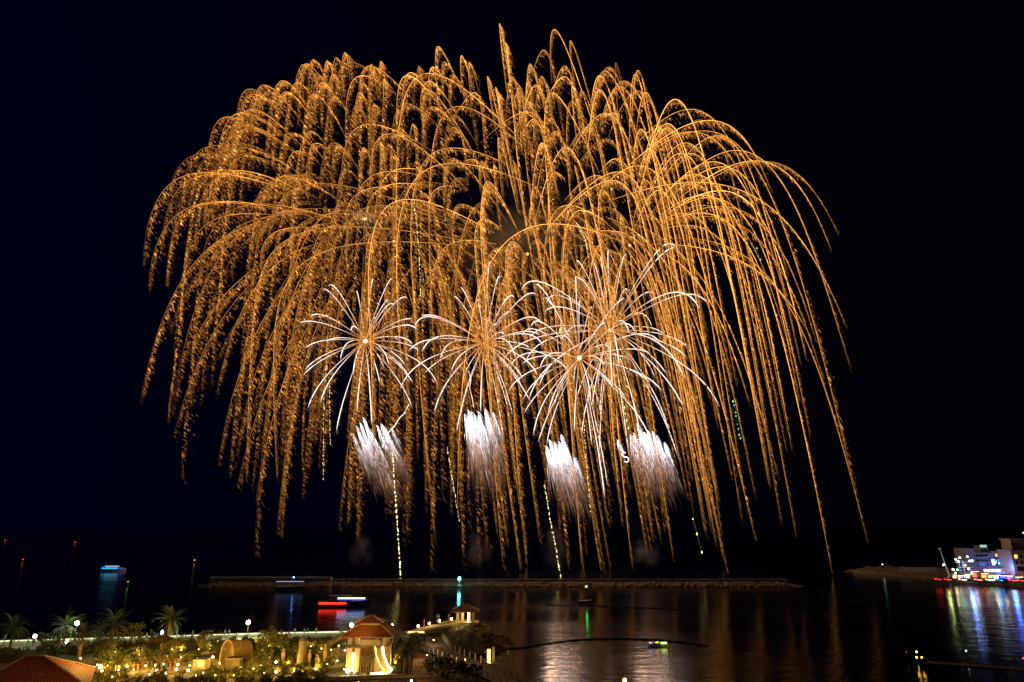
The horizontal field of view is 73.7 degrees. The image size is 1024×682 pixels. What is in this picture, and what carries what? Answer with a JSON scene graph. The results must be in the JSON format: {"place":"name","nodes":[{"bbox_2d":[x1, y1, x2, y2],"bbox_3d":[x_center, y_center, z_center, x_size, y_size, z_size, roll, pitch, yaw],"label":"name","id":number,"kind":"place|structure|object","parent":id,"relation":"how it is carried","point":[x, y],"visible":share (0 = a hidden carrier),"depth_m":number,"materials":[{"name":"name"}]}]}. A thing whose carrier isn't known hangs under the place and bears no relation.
{"place":"outdoors","nodes":[
{"label":"outdoors","id":0,"kind":"place"},
{"bbox_2d":[0,654,95,681],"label":"tiled house","id":1,"kind":"structure","parent":0,"point":[35,668],"depth_m":90.18,"materials":[{"name":"tile"}]},
{"bbox_2d":[127,666,186,679],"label":"terrace paving","id":2,"kind":"structure","parent":0,"point":[131,675],"depth_m":106.18,"materials":[{"name":"beige stone"}]},
{"bbox_2d":[100,660,179,670],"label":"terrace fence","id":3,"kind":"object","parent":2,"relation":"on","point":[138,664],"visible":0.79,"depth_m":107.80,"materials":[{"name":"brown wood"}]},
{"bbox_2d":[0,633,341,649],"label":"promenade pavement","id":4,"kind":"structure","parent":0,"point":[17,645],"depth_m":138.39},
{"bbox_2d":[0,631,345,642],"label":"sea wall","id":5,"kind":"structure","parent":4,"relation":"on","point":[226,634],"depth_m":142.45,"materials":[{"name":"concrete"}]},
{"bbox_2d":[10,631,522,681],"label":"ground","id":6,"kind":"structure","parent":0,"point":[339,667],"depth_m":112.49,"materials":[{"name":"soil"}]},
{"bbox_2d":[0,611,34,654],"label":"palm tree","id":7,"kind":"object","parent":6,"relation":"on","point":[14,629],"visible":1,"depth_m":122.57,"materials":[{"name":"green plant"}]},
{"bbox_2d":[35,631,50,652],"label":"tree","id":8,"kind":"object","parent":6,"relation":"on","point":[41,637],"visible":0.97,"depth_m":123.81,"materials":[{"name":"green plant"}]},
{"bbox_2d":[40,636,57,651],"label":"shrub","id":9,"kind":"object","parent":6,"relation":"on","point":[44,644],"visible":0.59,"depth_m":124.04,"materials":[{"name":"green plant"}]},
{"bbox_2d":[45,644,68,654],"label":"shrub","id":10,"kind":"object","parent":6,"relation":"on","point":[55,647],"visible":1,"depth_m":121.89,"materials":[{"name":"green plant"}]},
{"bbox_2d":[47,628,73,654],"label":"tree","id":11,"kind":"object","parent":6,"relation":"on","point":[64,637],"visible":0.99,"depth_m":122.21,"materials":[{"name":"green plant"}]},
{"bbox_2d":[44,606,85,643],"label":"palm tree","id":12,"kind":"object","parent":6,"relation":"on","point":[67,619],"visible":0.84,"depth_m":127.86,"materials":[{"name":"green plant"}]},
{"bbox_2d":[72,633,88,661],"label":"tree","id":13,"kind":"object","parent":6,"relation":"on","point":[78,645],"visible":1,"depth_m":115.36,"materials":[{"name":"green plant"}]},
{"bbox_2d":[70,618,97,658],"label":"tree","id":14,"kind":"object","parent":6,"relation":"on","point":[82,631],"visible":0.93,"depth_m":119.44,"materials":[{"name":"green plant"}]},
{"bbox_2d":[88,621,109,642],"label":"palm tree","id":15,"kind":"object","parent":6,"relation":"on","point":[98,630],"visible":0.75,"depth_m":127.41,"materials":[{"name":"green plant"}]},
{"bbox_2d":[89,642,110,661],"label":"shrub","id":16,"kind":"object","parent":6,"relation":"on","point":[100,652],"visible":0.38,"depth_m":115.42,"materials":[{"name":"green plant"}]},
{"bbox_2d":[94,669,109,680],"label":"shrub","id":17,"kind":"object","parent":6,"relation":"on","point":[103,673],"visible":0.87,"depth_m":101.73,"materials":[{"name":"green plant"}]},
{"bbox_2d":[90,638,117,649],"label":"thatched parasol","id":18,"kind":"object","parent":6,"relation":"on","point":[104,641],"visible":0.78,"depth_m":118.27,"materials":[{"name":"brown plant"}]},
{"bbox_2d":[97,642,116,667],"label":"shrub","id":19,"kind":"object","parent":6,"relation":"on","point":[109,657],"visible":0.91,"depth_m":109.92,"materials":[{"name":"green plant"}]},
{"bbox_2d":[92,607,129,638],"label":"palm tree","id":20,"kind":"object","parent":6,"relation":"on","point":[115,618],"visible":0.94,"depth_m":129.12,"materials":[{"name":"green plant"}]},
{"bbox_2d":[118,654,131,668],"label":"shrub","id":21,"kind":"object","parent":6,"relation":"on","point":[122,662],"visible":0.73,"depth_m":110.45,"materials":[{"name":"green plant"}]},
{"bbox_2d":[116,621,145,642],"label":"tree","id":22,"kind":"object","parent":6,"relation":"on","point":[131,631],"visible":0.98,"depth_m":126.10,"materials":[{"name":"green plant"}]},
{"bbox_2d":[121,644,148,653],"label":"shrub","id":23,"kind":"object","parent":6,"relation":"on","point":[139,649],"visible":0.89,"depth_m":120.30,"materials":[{"name":"green plant"}]},
{"bbox_2d":[128,641,150,651],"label":"shrub","id":24,"kind":"object","parent":6,"relation":"on","point":[144,643],"visible":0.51,"depth_m":123.86,"materials":[{"name":"green plant"}]},
{"bbox_2d":[132,631,147,644],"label":"shrub","id":25,"kind":"object","parent":6,"relation":"on","point":[138,638],"visible":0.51,"depth_m":125.65,"materials":[{"name":"green plant"}]},
{"bbox_2d":[141,650,168,659],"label":"shrub","id":26,"kind":"object","parent":6,"relation":"on","point":[149,654],"visible":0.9,"depth_m":116.25,"materials":[{"name":"green plant"}]},
{"bbox_2d":[150,660,167,680],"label":"shrub","id":27,"kind":"object","parent":6,"relation":"on","point":[163,671],"visible":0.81,"depth_m":101.47,"materials":[{"name":"green plant"}]},
{"bbox_2d":[148,634,172,654],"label":"thatched parasol","id":28,"kind":"object","parent":6,"relation":"on","point":[162,638],"visible":0.88,"depth_m":121.24,"materials":[{"name":"brown plant"}]},
{"bbox_2d":[158,644,171,654],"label":"shrub","id":29,"kind":"object","parent":6,"relation":"on","point":[165,650],"visible":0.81,"depth_m":121.53,"materials":[{"name":"green plant"}]},
{"bbox_2d":[148,605,188,636],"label":"palm tree","id":30,"kind":"object","parent":6,"relation":"on","point":[172,624],"visible":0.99,"depth_m":132.04,"materials":[{"name":"green plant"}]},
{"bbox_2d":[163,638,181,652],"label":"thatched parasol","id":31,"kind":"object","parent":6,"relation":"on","point":[173,642],"visible":0.96,"depth_m":120.03,"materials":[{"name":"brown plant"}]},
{"bbox_2d":[173,669,185,681],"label":"shrub","id":32,"kind":"object","parent":6,"relation":"on","point":[180,676],"visible":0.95,"depth_m":99.19,"materials":[{"name":"green plant"}]},
{"bbox_2d":[177,642,186,653],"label":"shrub","id":33,"kind":"object","parent":6,"relation":"on","point":[183,648],"visible":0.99,"depth_m":123.36,"materials":[{"name":"green plant"}]},
{"bbox_2d":[177,631,195,649],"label":"shrub","id":34,"kind":"object","parent":6,"relation":"on","point":[191,638],"visible":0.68,"depth_m":127.40,"materials":[{"name":"green plant"}]},
{"bbox_2d":[186,675,203,681],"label":"shrub","id":35,"kind":"object","parent":6,"relation":"on","point":[195,678],"visible":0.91,"depth_m":99.07,"materials":[{"name":"green plant"}]},
{"bbox_2d":[196,635,207,649],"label":"tree","id":36,"kind":"object","parent":6,"relation":"on","point":[200,639],"visible":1,"depth_m":122.00,"materials":[{"name":"green plant"}]},
{"bbox_2d":[192,657,211,669],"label":"stone block","id":37,"kind":"structure","parent":6,"relation":"on","point":[203,663],"depth_m":109.61,"materials":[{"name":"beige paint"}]},
{"bbox_2d":[198,670,210,681],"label":"shrub","id":38,"kind":"object","parent":6,"relation":"on","point":[207,676],"visible":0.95,"depth_m":99.78,"materials":[{"name":"green plant"}]},
{"bbox_2d":[199,638,221,650],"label":"shrub","id":39,"kind":"object","parent":6,"relation":"on","point":[208,645],"visible":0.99,"depth_m":124.97,"materials":[{"name":"green plant"}]},
{"bbox_2d":[206,630,225,644],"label":"shrub","id":40,"kind":"object","parent":6,"relation":"on","point":[213,636],"visible":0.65,"depth_m":126.97,"materials":[{"name":"green plant"}]},
{"bbox_2d":[225,656,244,667],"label":"stone block","id":41,"kind":"structure","parent":6,"relation":"on","point":[231,661],"depth_m":110.63,"materials":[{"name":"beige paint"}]},
{"bbox_2d":[218,639,252,663],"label":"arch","id":42,"kind":"object","parent":6,"relation":"on","point":[229,647],"visible":0.85,"depth_m":114.18,"materials":[{"name":"stone"}]},
{"bbox_2d":[232,667,246,681],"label":"shrub","id":43,"kind":"object","parent":6,"relation":"on","point":[241,677],"visible":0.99,"depth_m":98.63,"materials":[{"name":"green plant"}]},
{"bbox_2d":[256,634,269,654],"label":"shrub","id":44,"kind":"object","parent":6,"relation":"on","point":[261,645],"visible":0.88,"depth_m":123.36,"materials":[{"name":"green plant"}]},
{"bbox_2d":[254,655,273,664],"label":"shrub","id":45,"kind":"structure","parent":6,"relation":"on","point":[258,661],"depth_m":112.94,"materials":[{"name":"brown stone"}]},
{"bbox_2d":[259,657,268,672],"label":"shrub","id":46,"kind":"object","parent":6,"relation":"on","point":[262,666],"visible":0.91,"depth_m":107.18,"materials":[{"name":"green plant"}]},
{"bbox_2d":[254,646,274,664],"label":"shrub","id":47,"kind":"object","parent":6,"relation":"on","point":[270,653],"visible":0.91,"depth_m":113.02,"materials":[{"name":"green plant"}]},
{"bbox_2d":[258,627,275,641],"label":"tree","id":48,"kind":"object","parent":6,"relation":"on","point":[266,634],"visible":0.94,"depth_m":127.12,"materials":[{"name":"green plant"}]},
{"bbox_2d":[260,669,275,681],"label":"shrub","id":49,"kind":"object","parent":6,"relation":"on","point":[262,679],"visible":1,"depth_m":97.69,"materials":[{"name":"green plant"}]},
{"bbox_2d":[266,625,278,642],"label":"shrub","id":50,"kind":"object","parent":6,"relation":"on","point":[271,639],"visible":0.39,"depth_m":129.98,"materials":[{"name":"green plant"}]},
{"bbox_2d":[265,646,290,657],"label":"shrub","id":51,"kind":"object","parent":6,"relation":"on","point":[279,652],"visible":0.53,"depth_m":116.63,"materials":[{"name":"green plant"}]},
{"bbox_2d":[271,641,291,649],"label":"shrub","id":52,"kind":"object","parent":6,"relation":"on","point":[284,645],"visible":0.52,"depth_m":122.23,"materials":[{"name":"green plant"}]},
{"bbox_2d":[273,629,295,644],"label":"tree","id":53,"kind":"object","parent":6,"relation":"on","point":[283,636],"visible":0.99,"depth_m":124.57,"materials":[{"name":"green plant"}]},
{"bbox_2d":[288,639,298,650],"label":"shrub","id":54,"kind":"object","parent":6,"relation":"on","point":[295,646],"visible":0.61,"depth_m":123.19,"materials":[{"name":"green plant"}]},
{"bbox_2d":[292,667,306,681],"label":"shrub","id":55,"kind":"object","parent":6,"relation":"on","point":[301,675],"visible":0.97,"depth_m":97.56,"materials":[{"name":"green plant"}]},
{"bbox_2d":[296,637,306,666],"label":"lit pillar","id":56,"kind":"structure","parent":6,"relation":"on","point":[302,654],"depth_m":112.16,"materials":[{"name":"stone"}]},
{"bbox_2d":[314,657,324,670],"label":"shrub","id":57,"kind":"object","parent":6,"relation":"on","point":[318,665],"visible":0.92,"depth_m":107.73,"materials":[{"name":"green plant"}]},
{"bbox_2d":[314,668,327,681],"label":"shrub","id":58,"kind":"object","parent":6,"relation":"on","point":[318,678],"visible":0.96,"depth_m":98.95,"materials":[{"name":"green plant"}]},
{"bbox_2d":[321,653,339,665],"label":"shrub","id":59,"kind":"object","parent":6,"relation":"on","point":[333,657],"visible":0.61,"depth_m":113.03,"materials":[{"name":"green plant"}]},
{"bbox_2d":[326,634,343,660],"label":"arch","id":60,"kind":"object","parent":6,"relation":"on","point":[334,640],"visible":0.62,"depth_m":117.35,"materials":[{"name":"stone"}]},
{"bbox_2d":[336,628,347,645],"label":"shrub","id":61,"kind":"object","parent":6,"relation":"on","point":[342,641],"visible":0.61,"depth_m":130.96,"materials":[{"name":"green plant"}]},
{"bbox_2d":[339,615,401,674],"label":"stair pavilion","id":62,"kind":"structure","parent":6,"relation":"on","point":[376,627],"depth_m":108.26,"materials":[{"name":"beige paint"}]},
{"bbox_2d":[362,648,379,672],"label":"palm tree","id":63,"kind":"object","parent":6,"relation":"on","point":[372,664],"visible":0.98,"depth_m":106.86,"materials":[{"name":"green plant"}]},
{"bbox_2d":[320,673,430,680],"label":"retaining wall","id":64,"kind":"structure","parent":6,"relation":"on","point":[378,676],"depth_m":102.60,"materials":[{"name":"beige paint"}]},
{"bbox_2d":[384,630,404,652],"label":"shrub","id":65,"kind":"object","parent":6,"relation":"on","point":[397,644],"visible":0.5,"depth_m":122.10,"materials":[{"name":"green plant"}]},
{"bbox_2d":[392,662,407,672],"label":"shrub","id":66,"kind":"object","parent":6,"relation":"on","point":[399,669],"visible":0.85,"depth_m":106.42,"materials":[{"name":"green plant"}]},
{"bbox_2d":[392,637,414,673],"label":"palm tree","id":67,"kind":"object","parent":6,"relation":"on","point":[405,660],"visible":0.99,"depth_m":104.16,"materials":[{"name":"green plant"}]},
{"bbox_2d":[400,638,419,673],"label":"palm tree","id":68,"kind":"object","parent":6,"relation":"on","point":[411,657],"visible":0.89,"depth_m":104.35,"materials":[{"name":"green plant"}]},
{"bbox_2d":[405,631,426,648],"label":"shrub","id":69,"kind":"object","parent":6,"relation":"on","point":[417,643],"visible":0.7,"depth_m":126.97,"materials":[{"name":"green plant"}]},
{"bbox_2d":[453,662,491,679],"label":"shrub","id":70,"kind":"object","parent":6,"relation":"on","point":[465,673],"visible":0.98,"depth_m":101.82,"materials":[{"name":"green plant"}]},
{"bbox_2d":[417,633,532,681],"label":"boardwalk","id":71,"kind":"structure","parent":6,"relation":"on","point":[441,647],"depth_m":114.68,"materials":[{"name":"brown wood"}]},
{"bbox_2d":[139,53,565,568],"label":"willow firework","id":72,"kind":"object","parent":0,"point":[253,116],"visible":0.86,"depth_m":424.49},
{"bbox_2d":[299,277,437,432],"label":"white burst firework","id":73,"kind":"object","parent":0,"point":[365,341],"visible":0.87,"depth_m":383.39},
{"bbox_2d":[353,420,416,510],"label":"white brush firework","id":74,"kind":"object","parent":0,"point":[370,445],"visible":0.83,"depth_m":373.28},
{"bbox_2d":[148,61,631,572],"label":"willow firework","id":75,"kind":"object","parent":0,"point":[382,146],"visible":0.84,"depth_m":406.67},
{"bbox_2d":[392,453,400,575],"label":"tracer firework","id":76,"kind":"object","parent":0,"point":[396,517],"visible":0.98,"depth_m":363.26},
{"bbox_2d":[399,629,447,637],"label":"spit terrain","id":77,"kind":"structure","parent":0,"point":[437,633],"depth_m":144.34,"materials":[{"name":"green plant"}]},
{"bbox_2d":[404,621,461,633],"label":"path","id":78,"kind":"structure","parent":0,"point":[430,628],"depth_m":147.76,"materials":[{"name":"beige paint"}]},
{"bbox_2d":[411,650,476,681],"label":"sand path","id":79,"kind":"structure","parent":0,"point":[419,656],"depth_m":105.48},
{"bbox_2d":[418,652,456,676],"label":"shrub","id":80,"kind":"object","parent":79,"relation":"on","point":[431,664],"visible":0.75,"depth_m":104.33,"materials":[{"name":"green plant"}]},
{"bbox_2d":[426,657,470,679],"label":"shrub","id":81,"kind":"object","parent":79,"relation":"on","point":[454,665],"visible":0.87,"depth_m":102.43,"materials":[{"name":"green plant"}]},
{"bbox_2d":[420,620,515,654],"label":"hill","id":82,"kind":"structure","parent":0,"point":[476,639],"depth_m":144.76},
{"bbox_2d":[451,603,480,626],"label":"gazebo","id":83,"kind":"object","parent":82,"relation":"on","point":[462,609],"visible":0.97,"depth_m":152.34,"materials":[{"name":"stone"}]},
{"bbox_2d":[246,23,710,574],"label":"willow firework","id":84,"kind":"object","parent":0,"point":[552,267],"visible":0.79,"depth_m":399.58},
{"bbox_2d":[400,262,569,437],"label":"white burst firework","id":85,"kind":"object","parent":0,"point":[430,340],"visible":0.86,"depth_m":382.92},
{"bbox_2d":[463,409,513,512],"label":"white brush firework","id":86,"kind":"object","parent":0,"point":[480,446],"visible":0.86,"depth_m":376.69},
{"bbox_2d":[318,46,679,558],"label":"willow firework","id":87,"kind":"object","parent":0,"point":[475,140],"visible":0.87,"depth_m":401.31},
{"bbox_2d":[484,646,513,664],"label":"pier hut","id":88,"kind":"object","parent":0,"point":[493,653],"visible":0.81,"depth_m":125.20,"materials":[{"name":"wood"}]},
{"bbox_2d":[0,529,1023,681],"bbox_3d":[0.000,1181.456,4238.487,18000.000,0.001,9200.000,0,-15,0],"label":"water","id":89,"kind":"structure","parent":0,"point":[825,624],"depth_m":258.68,"materials":[{"name":"black liquid"}]},
{"bbox_2d":[99,566,125,571],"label":"cruise boat","id":90,"kind":"object","parent":89,"relation":"on","point":[112,569],"visible":0.94,"depth_m":398.10,"materials":[{"name":"blue paint"}]},
{"bbox_2d":[274,577,304,589],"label":"patrol boat","id":91,"kind":"object","parent":89,"relation":"on","point":[289,588],"visible":0.89,"depth_m":282.03,"materials":[{"name":"grey"}]},
{"bbox_2d":[316,595,369,606],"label":"tour boat","id":92,"kind":"object","parent":89,"relation":"on","point":[341,601],"visible":0.91,"depth_m":222.07,"materials":[{"name":"grey"}]},
{"bbox_2d":[198,577,803,586],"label":"breakwater","id":93,"kind":"object","parent":89,"relation":"in","point":[262,582],"visible":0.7,"depth_m":298.26,"materials":[{"name":"concrete"}]},
{"bbox_2d":[505,638,707,649],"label":"floating boom","id":94,"kind":"object","parent":89,"relation":"on","point":[605,638],"visible":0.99,"depth_m":154.04,"materials":[{"name":"black rubber"}]},
{"bbox_2d":[546,604,682,609],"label":"floating boom","id":95,"kind":"object","parent":89,"relation":"on","point":[613,606],"visible":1,"depth_m":221.93,"materials":[{"name":"black rubber"}]},
{"bbox_2d":[647,642,666,646],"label":"boat","id":96,"kind":"object","parent":89,"relation":"on","point":[654,644],"visible":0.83,"depth_m":148.15,"materials":[{"name":"black paint"}]},
{"bbox_2d":[926,657,1023,677],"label":"jetty","id":97,"kind":"object","parent":89,"relation":"in","point":[977,666],"visible":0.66,"depth_m":120.35,"materials":[{"name":"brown wood"}]},
{"bbox_2d":[0,0,1023,528],"label":"sky","id":98,"kind":"structure","parent":0,"point":[904,119],"materials":[{"name":"black"}]},
{"bbox_2d":[546,435,596,529],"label":"white brush firework","id":99,"kind":"object","parent":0,"point":[560,463],"visible":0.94,"depth_m":370.01},
{"bbox_2d":[508,276,662,509],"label":"white burst firework","id":100,"kind":"object","parent":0,"point":[580,357],"visible":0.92,"depth_m":371.01},
{"bbox_2d":[504,243,723,464],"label":"white burst firework","id":101,"kind":"object","parent":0,"point":[614,331],"visible":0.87,"depth_m":388.71},
{"bbox_2d":[396,67,859,573],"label":"willow firework","id":102,"kind":"object","parent":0,"point":[600,78],"visible":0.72,"depth_m":414.82},
{"bbox_2d":[617,425,690,512],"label":"white brush firework","id":103,"kind":"object","parent":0,"point":[647,444],"visible":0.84,"depth_m":373.88},
{"bbox_2d":[457,29,867,574],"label":"willow firework","id":104,"kind":"object","parent":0,"point":[706,163],"visible":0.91,"depth_m":407.30},
{"bbox_2d":[898,567,936,572],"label":"harbour wall","id":105,"kind":"structure","parent":0,"point":[920,569],"depth_m":360.24,"materials":[{"name":"concrete"}]},
{"bbox_2d":[853,568,1023,587],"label":"headland terrain","id":106,"kind":"structure","parent":0,"point":[941,572],"depth_m":352.39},
{"bbox_2d":[844,565,898,571],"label":"headland rocks","id":107,"kind":"object","parent":106,"relation":"on","point":[879,567],"visible":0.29,"depth_m":395.01,"materials":[{"name":"stone"}]},
{"bbox_2d":[969,569,978,579],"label":"kiosk","id":108,"kind":"object","parent":106,"relation":"on","point":[974,574],"visible":0.83,"depth_m":311.81,"materials":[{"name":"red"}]},
{"bbox_2d":[954,545,1004,576],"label":"hotel","id":109,"kind":"structure","parent":106,"relation":"on","point":[984,558],"depth_m":329.13,"materials":[{"name":"white glass"}]},
{"bbox_2d":[996,539,1023,577],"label":"corner building","id":110,"kind":"structure","parent":0,"point":[1010,555],"depth_m":322.21,"materials":[{"name":"concrete"}]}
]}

